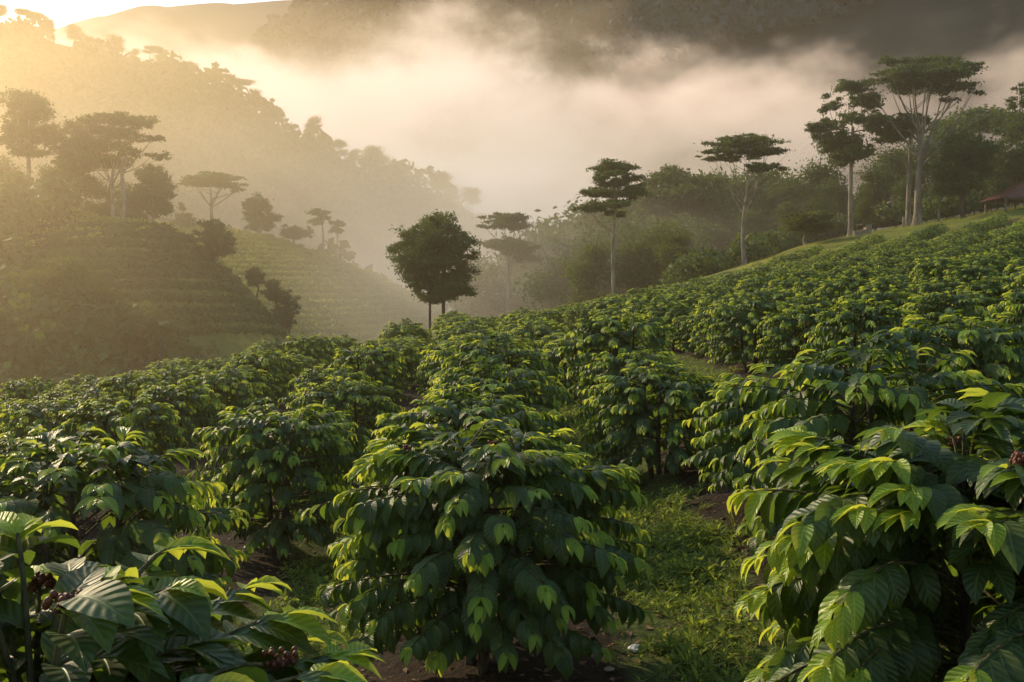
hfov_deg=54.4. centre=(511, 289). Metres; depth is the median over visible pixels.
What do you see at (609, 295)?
coffee bush
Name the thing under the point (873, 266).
coffee bush
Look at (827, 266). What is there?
coffee bush
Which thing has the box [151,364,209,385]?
coffee bush
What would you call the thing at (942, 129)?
forest tree
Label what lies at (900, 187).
forest tree
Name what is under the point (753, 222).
forest tree
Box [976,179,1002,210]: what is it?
forest tree
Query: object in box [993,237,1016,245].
coffee bush
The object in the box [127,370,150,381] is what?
coffee bush
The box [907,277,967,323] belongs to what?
coffee bush
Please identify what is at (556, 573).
coffee bush
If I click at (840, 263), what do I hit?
coffee bush
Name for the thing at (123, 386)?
coffee bush
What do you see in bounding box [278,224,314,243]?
broadleaf tree
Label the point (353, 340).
coffee bush
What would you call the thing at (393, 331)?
coffee bush
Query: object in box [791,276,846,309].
coffee bush
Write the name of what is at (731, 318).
coffee bush
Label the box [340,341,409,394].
coffee bush
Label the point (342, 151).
forest tree
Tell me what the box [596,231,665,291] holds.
forest tree
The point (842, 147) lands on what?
broadleaf tree
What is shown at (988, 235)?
coffee bush
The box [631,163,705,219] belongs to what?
broadleaf tree
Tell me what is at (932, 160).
forest tree
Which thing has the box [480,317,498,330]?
coffee bush
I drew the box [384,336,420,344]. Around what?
coffee bush
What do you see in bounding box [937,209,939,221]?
fence post
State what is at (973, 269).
coffee bush
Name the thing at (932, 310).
coffee bush
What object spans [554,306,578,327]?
coffee bush
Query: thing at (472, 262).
forest tree
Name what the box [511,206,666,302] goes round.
forest tree
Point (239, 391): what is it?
coffee bush
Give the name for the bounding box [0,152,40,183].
forest tree
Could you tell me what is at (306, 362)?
coffee bush
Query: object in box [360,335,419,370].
coffee bush
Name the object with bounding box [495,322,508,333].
coffee bush
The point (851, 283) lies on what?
coffee bush
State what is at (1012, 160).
broadleaf tree
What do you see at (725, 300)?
coffee bush
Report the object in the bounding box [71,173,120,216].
forest tree
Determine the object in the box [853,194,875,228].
forest tree
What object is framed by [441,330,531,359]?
coffee bush
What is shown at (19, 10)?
forest tree
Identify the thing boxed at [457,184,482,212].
forest tree
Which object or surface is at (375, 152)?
forest tree
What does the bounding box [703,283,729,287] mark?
coffee bush
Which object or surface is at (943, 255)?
coffee bush
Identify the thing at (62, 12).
sky
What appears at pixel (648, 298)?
coffee bush
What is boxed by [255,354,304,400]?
coffee bush
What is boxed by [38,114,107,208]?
broadleaf tree
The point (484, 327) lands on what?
coffee bush
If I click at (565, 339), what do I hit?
coffee bush
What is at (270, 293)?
shrub
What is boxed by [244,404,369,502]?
coffee bush
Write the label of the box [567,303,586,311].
coffee bush
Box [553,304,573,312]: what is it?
coffee bush
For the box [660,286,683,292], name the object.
coffee bush
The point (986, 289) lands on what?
coffee bush
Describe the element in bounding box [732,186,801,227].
forest tree
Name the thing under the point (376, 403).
coffee bush
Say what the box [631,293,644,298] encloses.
coffee bush
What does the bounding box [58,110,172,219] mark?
umbrella tree
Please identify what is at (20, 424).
coffee bush
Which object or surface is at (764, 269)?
coffee bush
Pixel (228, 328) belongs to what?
crop row
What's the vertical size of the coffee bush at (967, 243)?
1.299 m
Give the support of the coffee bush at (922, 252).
on the ground at (650, 118)
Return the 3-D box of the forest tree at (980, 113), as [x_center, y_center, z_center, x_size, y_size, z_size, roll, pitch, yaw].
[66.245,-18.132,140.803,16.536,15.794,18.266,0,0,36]
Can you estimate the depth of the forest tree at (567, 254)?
128.18 m
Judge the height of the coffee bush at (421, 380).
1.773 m
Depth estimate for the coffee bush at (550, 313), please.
50.78 m
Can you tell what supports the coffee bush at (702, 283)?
on the ground at (650, 118)
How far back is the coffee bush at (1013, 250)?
44.72 m
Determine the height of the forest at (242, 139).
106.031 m
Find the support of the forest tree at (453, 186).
on the ground at (650, 118)
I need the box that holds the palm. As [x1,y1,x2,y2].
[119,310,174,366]
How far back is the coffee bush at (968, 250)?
51.84 m
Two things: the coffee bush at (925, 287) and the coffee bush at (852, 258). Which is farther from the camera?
the coffee bush at (852, 258)
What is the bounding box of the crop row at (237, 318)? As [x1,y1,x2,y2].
[42,312,278,327]
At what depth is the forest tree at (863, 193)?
119.69 m
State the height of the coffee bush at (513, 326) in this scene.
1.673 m
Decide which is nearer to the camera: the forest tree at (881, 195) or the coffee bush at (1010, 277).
the coffee bush at (1010, 277)
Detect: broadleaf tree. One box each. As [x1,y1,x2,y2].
[0,86,66,187]
[8,253,119,305]
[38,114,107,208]
[126,163,178,220]
[170,202,196,227]
[190,217,239,263]
[239,191,283,233]
[271,289,301,333]
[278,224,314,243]
[304,208,331,253]
[328,219,345,258]
[385,209,484,334]
[475,211,543,314]
[567,158,658,298]
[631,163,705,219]
[779,209,836,244]
[804,77,893,236]
[869,111,931,226]
[928,129,1004,218]
[981,82,1023,209]
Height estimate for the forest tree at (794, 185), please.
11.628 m
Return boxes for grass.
[55,205,435,341]
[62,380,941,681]
[727,205,1023,269]
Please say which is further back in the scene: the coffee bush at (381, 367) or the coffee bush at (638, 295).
the coffee bush at (638, 295)
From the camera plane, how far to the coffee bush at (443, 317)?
51.09 m
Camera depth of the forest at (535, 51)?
568.49 m
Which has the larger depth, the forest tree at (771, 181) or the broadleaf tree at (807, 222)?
the forest tree at (771, 181)
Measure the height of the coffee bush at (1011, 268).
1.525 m
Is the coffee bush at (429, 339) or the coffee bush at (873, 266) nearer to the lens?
the coffee bush at (429, 339)
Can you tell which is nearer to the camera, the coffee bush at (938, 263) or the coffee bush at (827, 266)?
the coffee bush at (938, 263)
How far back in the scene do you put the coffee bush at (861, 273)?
37.54 m
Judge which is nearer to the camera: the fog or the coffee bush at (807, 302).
the coffee bush at (807, 302)
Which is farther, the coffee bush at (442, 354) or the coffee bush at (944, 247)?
the coffee bush at (944, 247)
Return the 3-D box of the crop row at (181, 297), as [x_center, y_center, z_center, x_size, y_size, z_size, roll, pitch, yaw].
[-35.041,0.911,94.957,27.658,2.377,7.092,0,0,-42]
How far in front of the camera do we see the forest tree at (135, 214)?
117.61 m
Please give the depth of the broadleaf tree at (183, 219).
164.95 m
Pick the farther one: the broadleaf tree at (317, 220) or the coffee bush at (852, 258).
the broadleaf tree at (317, 220)
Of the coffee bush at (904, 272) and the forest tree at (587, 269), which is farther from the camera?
the forest tree at (587, 269)
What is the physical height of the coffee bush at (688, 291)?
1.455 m
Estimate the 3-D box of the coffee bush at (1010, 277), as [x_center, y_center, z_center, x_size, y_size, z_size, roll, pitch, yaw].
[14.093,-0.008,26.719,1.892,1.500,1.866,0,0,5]
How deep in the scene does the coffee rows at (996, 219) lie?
79.94 m
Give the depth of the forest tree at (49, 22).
296.17 m
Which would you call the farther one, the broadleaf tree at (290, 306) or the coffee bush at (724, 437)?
the broadleaf tree at (290, 306)
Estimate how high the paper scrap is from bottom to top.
0.048 m
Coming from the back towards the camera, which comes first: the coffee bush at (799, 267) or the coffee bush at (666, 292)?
the coffee bush at (799, 267)
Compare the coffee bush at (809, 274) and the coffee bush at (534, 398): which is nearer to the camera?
the coffee bush at (534, 398)
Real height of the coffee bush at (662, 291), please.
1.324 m
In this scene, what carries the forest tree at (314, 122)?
on the ground at (650, 118)
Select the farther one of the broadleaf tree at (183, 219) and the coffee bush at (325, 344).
the broadleaf tree at (183, 219)
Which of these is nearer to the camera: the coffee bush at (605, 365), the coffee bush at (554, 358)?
the coffee bush at (605, 365)
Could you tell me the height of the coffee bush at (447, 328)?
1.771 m
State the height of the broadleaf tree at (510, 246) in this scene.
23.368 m
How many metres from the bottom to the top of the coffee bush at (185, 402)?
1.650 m
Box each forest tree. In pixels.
[0,3,10,21]
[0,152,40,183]
[12,7,31,19]
[21,11,50,25]
[32,162,74,208]
[42,16,56,38]
[62,23,87,40]
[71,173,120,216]
[97,199,116,217]
[103,33,127,53]
[104,179,151,221]
[126,48,140,58]
[126,208,148,221]
[141,45,168,59]
[188,61,200,73]
[217,73,237,79]
[234,78,257,89]
[250,87,263,101]
[290,123,299,132]
[301,114,322,138]
[330,138,349,156]
[347,147,363,165]
[350,144,397,165]
[423,170,456,187]
[423,254,539,334]
[446,183,461,201]
[451,253,510,316]
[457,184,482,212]
[480,240,550,304]
[486,223,595,308]
[490,221,561,276]
[495,209,620,294]
[504,253,610,311]
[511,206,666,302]
[524,230,605,310]
[537,186,634,241]
[549,222,655,294]
[555,235,619,305]
[569,197,681,228]
[590,219,658,294]
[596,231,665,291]
[620,216,695,293]
[625,211,697,293]
[631,169,745,256]
[641,209,739,249]
[643,226,696,287]
[676,195,738,257]
[679,217,735,264]
[686,166,754,204]
[695,198,767,249]
[701,180,747,221]
[722,176,767,238]
[724,162,806,225]
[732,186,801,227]
[732,206,782,244]
[735,173,792,224]
[761,173,829,227]
[766,200,805,241]
[786,155,861,207]
[799,195,844,240]
[815,177,853,237]
[846,187,876,229]
[853,142,923,227]
[853,161,902,230]
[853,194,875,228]
[888,169,929,211]
[898,137,947,221]
[905,108,1006,218]
[922,104,1017,213]
[922,187,931,220]
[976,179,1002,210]
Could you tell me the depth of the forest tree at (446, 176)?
284.65 m
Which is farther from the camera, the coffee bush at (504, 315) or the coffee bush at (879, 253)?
the coffee bush at (879, 253)
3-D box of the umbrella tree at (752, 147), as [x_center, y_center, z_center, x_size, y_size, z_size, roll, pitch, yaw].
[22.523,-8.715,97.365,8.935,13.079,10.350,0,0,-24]
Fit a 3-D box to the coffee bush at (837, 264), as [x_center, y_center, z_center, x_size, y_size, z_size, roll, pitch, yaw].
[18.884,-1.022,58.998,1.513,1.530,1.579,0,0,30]
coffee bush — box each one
[0,375,56,414]
[0,395,96,452]
[0,398,52,443]
[0,403,14,445]
[0,424,90,517]
[0,426,250,679]
[0,511,385,681]
[27,384,73,402]
[38,387,91,430]
[50,388,130,435]
[52,395,187,476]
[60,373,102,394]
[71,378,129,397]
[91,373,112,390]
[96,370,169,408]
[102,376,141,399]
[121,379,227,453]
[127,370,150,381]
[132,365,193,401]
[145,358,192,372]
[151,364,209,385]
[163,357,200,367]
[174,368,270,426]
[183,359,231,381]
[187,397,369,560]
[203,357,248,373]
[205,364,280,413]
[226,347,294,405]
[244,343,280,354]
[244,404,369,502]
[250,336,296,355]
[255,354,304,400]
[278,363,376,423]
[282,332,338,381]
[282,353,321,390]
[283,374,407,452]
[296,340,337,372]
[300,418,652,679]
[324,335,354,361]
[328,342,410,404]
[329,334,363,350]
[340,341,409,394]
[354,341,424,388]
[355,382,573,516]
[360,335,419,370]
[376,318,431,344]
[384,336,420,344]
[388,337,427,370]
[391,335,430,352]
[399,325,437,351]
[412,335,493,403]
[418,334,520,402]
[426,356,577,451]
[428,321,495,346]
[429,332,566,421]
[430,310,470,339]
[430,312,464,334]
[431,317,461,341]
[436,321,486,346]
[439,313,482,333]
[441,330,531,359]
[460,318,491,329]
[461,325,500,334]
[480,314,501,323]
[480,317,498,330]
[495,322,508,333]
[498,312,541,331]
[499,311,539,333]
[499,312,518,320]
[503,317,568,345]
[505,314,559,332]
[508,307,537,315]
[510,321,567,350]
[532,329,572,368]
[536,308,567,326]
[536,338,597,398]
[550,334,619,380]
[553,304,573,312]
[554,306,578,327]
[557,308,677,404]
[562,305,592,330]
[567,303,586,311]
[574,345,683,435]
[576,303,596,321]
[577,360,734,477]
[580,299,603,310]
[588,295,632,322]
[596,303,630,331]
[607,292,626,299]
[618,303,648,341]
[621,291,686,342]
[626,287,646,296]
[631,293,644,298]
[641,301,700,350]
[642,291,662,304]
[649,285,666,290]
[652,288,675,296]
[652,293,672,305]
[658,290,677,294]
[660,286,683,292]
[666,290,706,308]
[668,283,695,290]
[668,312,721,354]
[669,290,700,298]
[679,285,701,293]
[681,368,867,497]
[683,295,712,312]
[687,301,756,361]
[688,276,707,282]
[693,290,736,311]
[694,280,712,286]
[698,291,800,369]
[700,285,728,297]
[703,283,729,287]
[709,329,1023,566]
[711,289,772,317]
[712,277,734,282]
[712,277,738,286]
[713,286,736,294]
[724,272,742,280]
[726,388,1023,681]
[734,272,792,299]
[736,270,753,276]
[738,286,808,334]
[742,269,760,276]
[752,265,771,272]
[753,302,852,371]
[766,274,814,298]
[767,267,795,278]
[777,293,833,336]
[787,268,823,297]
[789,265,806,270]
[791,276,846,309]
[795,268,814,271]
[800,298,919,388]
[806,273,831,290]
[810,261,834,272]
[811,275,867,315]
[818,271,839,280]
[819,261,840,272]
[825,267,847,278]
[828,258,840,262]
[830,252,850,260]
[832,263,857,271]
[832,285,918,346]
[838,265,884,291]
[839,260,853,267]
[841,254,867,265]
[841,259,858,267]
[857,276,911,299]
[857,309,1023,406]
[859,259,887,270]
[865,272,916,293]
[870,256,897,270]
[871,265,901,283]
[872,248,897,258]
[882,258,904,266]
[883,248,905,256]
[888,258,910,270]
[890,268,912,281]
[892,253,915,269]
[893,288,1019,354]
[894,260,918,282]
[900,247,915,253]
[905,240,931,248]
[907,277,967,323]
[909,254,965,291]
[910,253,940,272]
[910,256,955,287]
[911,249,935,257]
[915,247,939,254]
[930,252,951,260]
[933,244,953,251]
[936,249,963,258]
[940,239,968,247]
[940,243,958,250]
[942,261,1005,305]
[943,244,971,254]
[948,252,1013,282]
[950,245,977,255]
[952,275,1022,322]
[954,240,972,247]
[956,252,987,264]
[958,235,981,248]
[962,232,989,241]
[969,243,991,253]
[973,231,994,243]
[974,248,986,254]
[978,251,1010,266]
[981,242,999,250]
[983,238,1007,251]
[986,244,1023,260]
[986,250,1022,262]
[987,285,1023,332]
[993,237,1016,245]
[998,234,1018,242]
[1001,257,1023,282]
[1001,266,1023,289]
[1002,271,1023,299]
[1003,242,1023,265]
[1005,231,1023,243]
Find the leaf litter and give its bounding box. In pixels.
[67,431,980,681]
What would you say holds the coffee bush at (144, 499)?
on the ground at (650, 118)
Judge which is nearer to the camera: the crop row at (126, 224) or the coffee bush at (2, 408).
the coffee bush at (2, 408)
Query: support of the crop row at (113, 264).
on the ground at (650, 118)
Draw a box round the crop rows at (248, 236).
[20,198,449,342]
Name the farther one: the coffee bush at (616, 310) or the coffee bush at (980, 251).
the coffee bush at (980, 251)
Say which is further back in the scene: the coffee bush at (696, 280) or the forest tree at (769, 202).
the forest tree at (769, 202)
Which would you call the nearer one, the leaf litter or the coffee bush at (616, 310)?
the leaf litter
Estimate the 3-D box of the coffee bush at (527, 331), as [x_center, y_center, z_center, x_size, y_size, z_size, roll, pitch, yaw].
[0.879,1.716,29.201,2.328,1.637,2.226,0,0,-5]
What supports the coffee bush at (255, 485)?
on the ground at (650, 118)
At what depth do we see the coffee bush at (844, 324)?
15.42 m
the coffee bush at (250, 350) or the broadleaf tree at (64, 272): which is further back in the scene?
the broadleaf tree at (64, 272)
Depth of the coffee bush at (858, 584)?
3.11 m
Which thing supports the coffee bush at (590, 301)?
on the ground at (650, 118)
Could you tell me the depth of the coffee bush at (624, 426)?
11.78 m
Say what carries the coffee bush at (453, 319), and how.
on the ground at (650, 118)
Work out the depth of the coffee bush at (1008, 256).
43.53 m
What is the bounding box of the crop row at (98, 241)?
[34,235,205,254]
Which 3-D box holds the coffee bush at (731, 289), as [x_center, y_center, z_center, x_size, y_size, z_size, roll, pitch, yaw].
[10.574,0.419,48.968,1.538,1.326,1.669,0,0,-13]
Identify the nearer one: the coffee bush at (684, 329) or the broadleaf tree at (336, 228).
the coffee bush at (684, 329)
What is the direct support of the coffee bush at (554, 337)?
on the ground at (650, 118)
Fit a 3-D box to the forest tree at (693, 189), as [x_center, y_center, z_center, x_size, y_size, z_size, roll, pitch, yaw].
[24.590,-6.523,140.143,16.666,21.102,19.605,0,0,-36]
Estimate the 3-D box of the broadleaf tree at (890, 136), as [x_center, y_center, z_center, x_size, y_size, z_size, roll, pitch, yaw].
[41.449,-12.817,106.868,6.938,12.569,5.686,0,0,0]
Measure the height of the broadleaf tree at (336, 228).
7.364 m
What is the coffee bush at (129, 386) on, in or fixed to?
on the ground at (650, 118)
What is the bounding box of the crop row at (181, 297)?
[114,288,260,306]
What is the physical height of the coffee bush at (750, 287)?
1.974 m
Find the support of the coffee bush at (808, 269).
on the ground at (650, 118)
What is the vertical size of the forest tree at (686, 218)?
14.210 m
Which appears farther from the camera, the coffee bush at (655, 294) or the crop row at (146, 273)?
the crop row at (146, 273)
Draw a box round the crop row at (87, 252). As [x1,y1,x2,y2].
[32,246,217,262]
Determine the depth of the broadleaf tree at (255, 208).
168.50 m
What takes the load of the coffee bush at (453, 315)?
on the ground at (650, 118)
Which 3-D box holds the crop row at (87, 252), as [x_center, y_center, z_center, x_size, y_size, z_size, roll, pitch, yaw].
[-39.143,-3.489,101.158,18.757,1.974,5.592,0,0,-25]
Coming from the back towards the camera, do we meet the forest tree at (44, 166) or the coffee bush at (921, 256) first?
the forest tree at (44, 166)
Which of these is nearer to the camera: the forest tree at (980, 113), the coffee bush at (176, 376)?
the coffee bush at (176, 376)
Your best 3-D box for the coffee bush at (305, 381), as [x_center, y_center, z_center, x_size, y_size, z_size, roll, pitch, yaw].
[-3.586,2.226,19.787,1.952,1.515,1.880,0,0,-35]
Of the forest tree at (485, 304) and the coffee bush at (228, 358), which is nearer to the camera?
the coffee bush at (228, 358)
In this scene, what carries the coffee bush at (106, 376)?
on the ground at (650, 118)
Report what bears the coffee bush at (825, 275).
on the ground at (650, 118)
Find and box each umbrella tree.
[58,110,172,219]
[177,171,248,219]
[693,131,795,264]
[843,52,990,225]
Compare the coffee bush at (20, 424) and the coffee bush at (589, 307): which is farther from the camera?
the coffee bush at (589, 307)
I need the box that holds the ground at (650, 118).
[0,0,1023,681]
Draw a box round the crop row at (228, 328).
[124,321,287,342]
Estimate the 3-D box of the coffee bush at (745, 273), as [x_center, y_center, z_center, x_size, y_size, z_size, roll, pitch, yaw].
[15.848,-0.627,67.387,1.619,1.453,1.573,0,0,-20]
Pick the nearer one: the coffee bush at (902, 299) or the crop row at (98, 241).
the coffee bush at (902, 299)
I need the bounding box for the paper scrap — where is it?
[627,644,638,651]
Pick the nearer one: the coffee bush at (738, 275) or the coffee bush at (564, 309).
the coffee bush at (564, 309)
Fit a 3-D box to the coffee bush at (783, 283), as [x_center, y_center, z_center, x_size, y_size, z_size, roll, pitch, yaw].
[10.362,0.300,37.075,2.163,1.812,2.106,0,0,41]
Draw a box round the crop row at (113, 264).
[16,256,232,274]
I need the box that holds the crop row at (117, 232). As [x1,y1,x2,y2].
[41,226,198,243]
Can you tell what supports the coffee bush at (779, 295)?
on the ground at (650, 118)
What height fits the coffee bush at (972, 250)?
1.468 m
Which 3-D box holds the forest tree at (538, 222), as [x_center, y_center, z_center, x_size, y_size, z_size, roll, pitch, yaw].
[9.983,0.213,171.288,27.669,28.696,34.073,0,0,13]
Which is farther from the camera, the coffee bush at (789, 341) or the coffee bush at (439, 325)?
the coffee bush at (439, 325)
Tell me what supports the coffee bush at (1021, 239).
on the ground at (650, 118)
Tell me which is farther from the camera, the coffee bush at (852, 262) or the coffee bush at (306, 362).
the coffee bush at (852, 262)
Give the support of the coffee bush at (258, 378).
on the ground at (650, 118)
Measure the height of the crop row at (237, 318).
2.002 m
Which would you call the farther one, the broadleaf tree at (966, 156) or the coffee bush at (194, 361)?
the broadleaf tree at (966, 156)
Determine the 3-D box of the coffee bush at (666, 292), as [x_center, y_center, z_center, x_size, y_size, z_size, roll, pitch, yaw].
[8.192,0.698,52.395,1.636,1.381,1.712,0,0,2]
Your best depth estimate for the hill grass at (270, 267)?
141.38 m
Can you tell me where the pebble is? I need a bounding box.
[604,666,614,670]
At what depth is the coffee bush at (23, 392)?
33.42 m
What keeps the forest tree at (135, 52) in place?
on the ground at (650, 118)
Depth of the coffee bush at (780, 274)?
53.79 m
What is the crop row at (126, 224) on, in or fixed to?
on the ground at (650, 118)
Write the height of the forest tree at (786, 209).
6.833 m
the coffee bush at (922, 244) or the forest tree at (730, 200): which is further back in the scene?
the forest tree at (730, 200)
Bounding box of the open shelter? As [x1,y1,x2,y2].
[980,181,1023,213]
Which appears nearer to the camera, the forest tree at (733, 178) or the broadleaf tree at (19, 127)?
the broadleaf tree at (19, 127)
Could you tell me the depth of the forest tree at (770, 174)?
147.83 m
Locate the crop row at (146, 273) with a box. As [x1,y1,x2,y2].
[11,267,241,283]
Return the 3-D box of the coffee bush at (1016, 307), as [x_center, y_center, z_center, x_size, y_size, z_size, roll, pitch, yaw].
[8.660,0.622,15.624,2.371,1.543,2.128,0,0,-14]
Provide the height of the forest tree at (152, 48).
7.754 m
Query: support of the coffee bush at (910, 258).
on the ground at (650, 118)
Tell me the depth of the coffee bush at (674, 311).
29.71 m
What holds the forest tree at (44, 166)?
on the ground at (650, 118)
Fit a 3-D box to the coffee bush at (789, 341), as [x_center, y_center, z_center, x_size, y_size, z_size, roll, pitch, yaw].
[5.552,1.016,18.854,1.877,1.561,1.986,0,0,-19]
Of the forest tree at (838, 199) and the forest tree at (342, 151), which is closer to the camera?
the forest tree at (838, 199)
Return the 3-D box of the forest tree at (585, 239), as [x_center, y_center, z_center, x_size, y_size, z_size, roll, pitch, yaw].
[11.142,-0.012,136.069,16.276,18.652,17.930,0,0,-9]
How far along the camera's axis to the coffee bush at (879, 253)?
65.37 m
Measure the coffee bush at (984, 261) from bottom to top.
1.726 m
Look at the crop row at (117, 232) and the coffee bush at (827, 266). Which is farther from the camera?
the crop row at (117, 232)
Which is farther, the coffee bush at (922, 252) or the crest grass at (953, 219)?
the crest grass at (953, 219)
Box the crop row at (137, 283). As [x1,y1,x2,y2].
[89,276,250,295]
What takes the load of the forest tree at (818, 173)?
on the ground at (650, 118)
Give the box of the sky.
[0,0,281,28]
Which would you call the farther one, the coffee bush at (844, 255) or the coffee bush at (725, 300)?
the coffee bush at (844, 255)
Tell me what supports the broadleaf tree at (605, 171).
on the ground at (650, 118)
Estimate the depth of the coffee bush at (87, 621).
1.90 m
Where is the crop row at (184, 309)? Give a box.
[50,302,270,316]
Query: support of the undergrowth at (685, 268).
on the ground at (650, 118)
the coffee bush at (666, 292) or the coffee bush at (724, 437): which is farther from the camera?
the coffee bush at (666, 292)
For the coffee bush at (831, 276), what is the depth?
48.30 m
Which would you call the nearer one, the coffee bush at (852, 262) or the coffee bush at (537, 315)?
the coffee bush at (537, 315)
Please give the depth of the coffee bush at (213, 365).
34.19 m
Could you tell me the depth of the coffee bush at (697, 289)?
54.12 m
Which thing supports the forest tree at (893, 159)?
on the ground at (650, 118)
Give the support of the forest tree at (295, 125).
on the ground at (650, 118)
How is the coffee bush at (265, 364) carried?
on the ground at (650, 118)
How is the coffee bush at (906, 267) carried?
on the ground at (650, 118)
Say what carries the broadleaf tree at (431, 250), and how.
on the ground at (650, 118)
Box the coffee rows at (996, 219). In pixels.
[698,212,1023,283]
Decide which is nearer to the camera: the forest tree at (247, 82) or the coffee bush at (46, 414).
the coffee bush at (46, 414)
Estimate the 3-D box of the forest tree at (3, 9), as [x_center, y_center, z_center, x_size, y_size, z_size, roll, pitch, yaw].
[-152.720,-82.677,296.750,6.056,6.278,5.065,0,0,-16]
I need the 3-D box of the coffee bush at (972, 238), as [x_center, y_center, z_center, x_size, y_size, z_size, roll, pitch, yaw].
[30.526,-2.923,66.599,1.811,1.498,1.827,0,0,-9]
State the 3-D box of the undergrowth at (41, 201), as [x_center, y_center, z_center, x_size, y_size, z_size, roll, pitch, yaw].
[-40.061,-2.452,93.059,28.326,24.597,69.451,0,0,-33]
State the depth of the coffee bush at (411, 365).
27.94 m
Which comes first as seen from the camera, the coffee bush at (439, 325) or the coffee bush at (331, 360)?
the coffee bush at (331, 360)
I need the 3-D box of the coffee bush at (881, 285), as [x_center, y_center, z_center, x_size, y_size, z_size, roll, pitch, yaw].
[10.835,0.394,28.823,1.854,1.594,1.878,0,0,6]
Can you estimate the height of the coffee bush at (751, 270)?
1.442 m
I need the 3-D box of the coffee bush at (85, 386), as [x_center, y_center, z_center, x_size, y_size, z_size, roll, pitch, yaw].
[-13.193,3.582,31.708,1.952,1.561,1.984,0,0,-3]
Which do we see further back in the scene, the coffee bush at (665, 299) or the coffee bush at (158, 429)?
the coffee bush at (665, 299)
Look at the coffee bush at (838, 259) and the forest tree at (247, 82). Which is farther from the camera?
the forest tree at (247, 82)
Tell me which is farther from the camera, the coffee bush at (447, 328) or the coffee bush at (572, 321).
the coffee bush at (572, 321)
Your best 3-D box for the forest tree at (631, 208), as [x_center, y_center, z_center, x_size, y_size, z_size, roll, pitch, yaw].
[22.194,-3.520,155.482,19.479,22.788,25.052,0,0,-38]
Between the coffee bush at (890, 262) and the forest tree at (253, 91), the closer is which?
the coffee bush at (890, 262)
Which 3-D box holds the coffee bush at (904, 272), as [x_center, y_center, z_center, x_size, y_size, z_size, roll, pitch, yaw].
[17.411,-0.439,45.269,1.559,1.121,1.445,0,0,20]
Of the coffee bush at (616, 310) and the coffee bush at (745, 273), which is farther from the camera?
the coffee bush at (745, 273)
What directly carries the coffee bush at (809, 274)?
on the ground at (650, 118)
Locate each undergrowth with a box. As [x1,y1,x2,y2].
[0,171,227,396]
[657,188,1019,285]
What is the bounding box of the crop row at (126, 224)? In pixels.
[48,219,176,232]
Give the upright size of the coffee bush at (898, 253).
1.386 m
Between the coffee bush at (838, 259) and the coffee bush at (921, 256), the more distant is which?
the coffee bush at (838, 259)
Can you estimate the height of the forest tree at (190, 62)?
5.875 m
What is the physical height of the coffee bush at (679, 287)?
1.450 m
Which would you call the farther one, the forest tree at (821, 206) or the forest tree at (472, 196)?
the forest tree at (472, 196)
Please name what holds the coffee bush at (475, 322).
on the ground at (650, 118)
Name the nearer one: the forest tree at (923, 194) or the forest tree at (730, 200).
the forest tree at (923, 194)
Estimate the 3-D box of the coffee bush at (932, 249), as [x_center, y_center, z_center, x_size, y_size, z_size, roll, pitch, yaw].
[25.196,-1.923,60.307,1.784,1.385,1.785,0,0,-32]
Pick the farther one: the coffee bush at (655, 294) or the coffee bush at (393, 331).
the coffee bush at (655, 294)
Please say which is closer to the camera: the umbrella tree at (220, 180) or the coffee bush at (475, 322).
the coffee bush at (475, 322)
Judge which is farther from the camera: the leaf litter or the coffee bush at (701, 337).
the coffee bush at (701, 337)
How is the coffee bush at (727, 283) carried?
on the ground at (650, 118)
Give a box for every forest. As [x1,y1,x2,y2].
[0,10,526,311]
[273,0,874,145]
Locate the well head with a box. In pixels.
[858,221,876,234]
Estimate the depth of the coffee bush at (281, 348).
47.80 m
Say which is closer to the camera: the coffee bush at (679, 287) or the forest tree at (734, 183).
the coffee bush at (679, 287)
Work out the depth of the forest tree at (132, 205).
121.15 m
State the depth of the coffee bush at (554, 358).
21.05 m
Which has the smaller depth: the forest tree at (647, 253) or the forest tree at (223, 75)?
the forest tree at (647, 253)
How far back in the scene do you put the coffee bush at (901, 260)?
56.02 m
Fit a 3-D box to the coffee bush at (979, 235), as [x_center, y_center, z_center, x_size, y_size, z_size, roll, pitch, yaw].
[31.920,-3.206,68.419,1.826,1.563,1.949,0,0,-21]
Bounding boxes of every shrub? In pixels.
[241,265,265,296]
[258,279,287,310]
[270,309,298,329]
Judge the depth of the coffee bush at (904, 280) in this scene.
34.99 m
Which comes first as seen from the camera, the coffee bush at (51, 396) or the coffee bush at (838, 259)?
the coffee bush at (51, 396)
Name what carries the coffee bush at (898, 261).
on the ground at (650, 118)
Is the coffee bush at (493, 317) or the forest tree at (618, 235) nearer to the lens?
the coffee bush at (493, 317)
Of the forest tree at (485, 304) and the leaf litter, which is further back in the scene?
the forest tree at (485, 304)
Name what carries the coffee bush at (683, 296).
on the ground at (650, 118)
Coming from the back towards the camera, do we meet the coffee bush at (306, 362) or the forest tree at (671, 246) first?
the forest tree at (671, 246)
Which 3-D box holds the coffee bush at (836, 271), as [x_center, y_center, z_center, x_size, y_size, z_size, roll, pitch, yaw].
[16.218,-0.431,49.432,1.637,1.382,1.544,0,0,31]
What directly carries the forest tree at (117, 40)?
on the ground at (650, 118)
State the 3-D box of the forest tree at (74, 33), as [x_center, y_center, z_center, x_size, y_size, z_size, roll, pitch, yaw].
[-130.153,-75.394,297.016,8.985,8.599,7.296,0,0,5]

